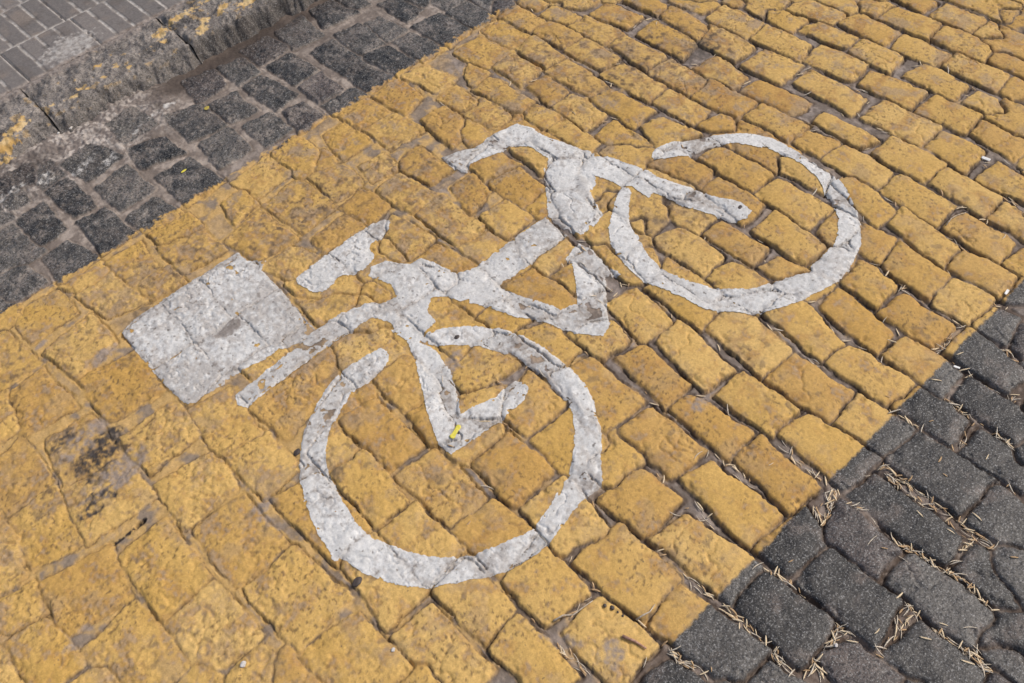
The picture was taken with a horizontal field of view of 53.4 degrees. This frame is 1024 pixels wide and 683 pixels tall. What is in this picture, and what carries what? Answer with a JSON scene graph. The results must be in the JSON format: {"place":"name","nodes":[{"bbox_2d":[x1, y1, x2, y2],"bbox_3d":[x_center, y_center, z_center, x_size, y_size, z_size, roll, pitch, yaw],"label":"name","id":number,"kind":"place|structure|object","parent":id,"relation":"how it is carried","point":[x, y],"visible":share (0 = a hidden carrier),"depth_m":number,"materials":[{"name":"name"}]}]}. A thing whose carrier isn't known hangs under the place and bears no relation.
{"place":"outdoors","nodes":[
{"label":"outdoors","id":0,"kind":"place"},
{"bbox_2d":[0,0,186,96],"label":"pavement","id":1,"kind":"structure","parent":0,"point":[39,38],"depth_m":2.79,"materials":[{"name":"tile"}]},
{"bbox_2d":[20,18,195,124],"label":"ground","id":2,"kind":"structure","parent":0,"point":[86,52],"depth_m":2.86,"materials":[{"name":"grey"}]},
{"bbox_2d":[0,0,1023,682],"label":"cycle lane","id":3,"kind":"structure","parent":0,"point":[154,528],"depth_m":2.02,"materials":[{"name":"yellow stone"}]},
{"bbox_2d":[240,661,245,667],"bbox_3d":[-0.441,0.530,1.669,0.010,0.007,0.012,17,55,18],"label":"pebble","id":4,"kind":"object","parent":3,"relation":"on","point":[242,664],"visible":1,"depth_m":1.67,"materials":[{"name":"white stone"}]},
{"bbox_2d":[294,448,299,455],"bbox_3d":[-0.407,0.210,1.927,0.016,0.003,0.012,-39,58,-23],"label":"pebble","id":5,"kind":"object","parent":3,"relation":"on","point":[296,452],"visible":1,"depth_m":1.93,"materials":[{"name":"grey stone"}]},
{"bbox_2d":[352,577,361,586],"bbox_3d":[-0.266,0.413,1.748,0.015,0.004,0.021,22,57,21],"label":"pebble","id":6,"kind":"object","parent":3,"relation":"on","point":[356,581],"visible":1,"depth_m":1.75,"materials":[{"name":"grey stone"}]},
{"bbox_2d":[122,124,861,588],"bbox_3d":[0.010,-0.149,2.176,1.397,0.019,1.017,-38,58,-23],"label":"bicycle marking","id":7,"kind":"object","parent":3,"relation":"on","point":[214,330],"visible":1,"depth_m":2.11,"materials":[{"name":"white paint"}]},
{"bbox_2d":[449,425,460,438],"bbox_3d":[-0.107,0.170,1.923,0.012,0.002,0.034,17,53,21],"label":"leaf scrap","id":8,"kind":"object","parent":7,"relation":"on","point":[455,431],"visible":1,"depth_m":1.92,"materials":[{"name":"yellow plant"}]},
{"bbox_2d":[553,600,592,621],"bbox_3d":[0.102,0.449,1.686,0.075,0.008,0.008,-22,53,-12],"label":"twig","id":9,"kind":"object","parent":3,"relation":"on","point":[557,618],"visible":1,"depth_m":1.68,"materials":[{"name":"beige wood"}]},
{"bbox_2d":[622,635,646,648],"bbox_3d":[0.198,0.484,1.643,0.043,0.005,0.006,21,56,20],"label":"twig","id":10,"kind":"object","parent":3,"relation":"on","point":[632,640],"visible":1,"depth_m":1.64,"materials":[{"name":"brown wood"}]},
{"bbox_2d":[636,604,654,620],"bbox_3d":[0.220,0.446,1.673,0.042,0.007,0.010,-38,58,-23],"label":"twig","id":11,"kind":"object","parent":3,"relation":"on","point":[642,615],"visible":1,"depth_m":1.67,"materials":[{"name":"beige wood"}]},
{"bbox_2d":[438,9,1018,583],"bbox_3d":[0.411,-0.274,2.239,1.342,0.020,1.606,6,52,10],"label":"plant debris","id":12,"kind":"object","parent":3,"relation":"on","point":[906,481],"depth_m":1.81,"materials":[{"name":"plant"}]},
{"bbox_2d":[635,281,1023,682],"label":"roadway","id":13,"kind":"structure","parent":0,"point":[838,570],"depth_m":1.70,"materials":[{"name":"grey stone"}]},
{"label":"road surface","id":14,"kind":"structure","parent":0,"visible":0},
{"bbox_2d":[0,88,58,164],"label":"kerbstone","id":15,"kind":"object","parent":14,"relation":"on","point":[25,122],"visible":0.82,"depth_m":2.56,"materials":[{"name":"stone"}]},
{"bbox_2d":[0,0,517,315],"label":"gutter strip","id":16,"kind":"object","parent":14,"relation":"on","point":[81,195],"visible":0.99,"depth_m":2.56,"materials":[{"name":"grey stone"}]},
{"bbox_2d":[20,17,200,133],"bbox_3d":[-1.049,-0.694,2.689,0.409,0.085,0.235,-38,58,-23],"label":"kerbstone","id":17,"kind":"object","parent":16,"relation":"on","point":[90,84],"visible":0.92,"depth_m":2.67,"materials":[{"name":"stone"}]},
{"bbox_2d":[156,0,318,63],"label":"kerbstone","id":18,"kind":"object","parent":16,"relation":"on","point":[206,29],"visible":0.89,"depth_m":2.78,"materials":[{"name":"stone"}]}
]}

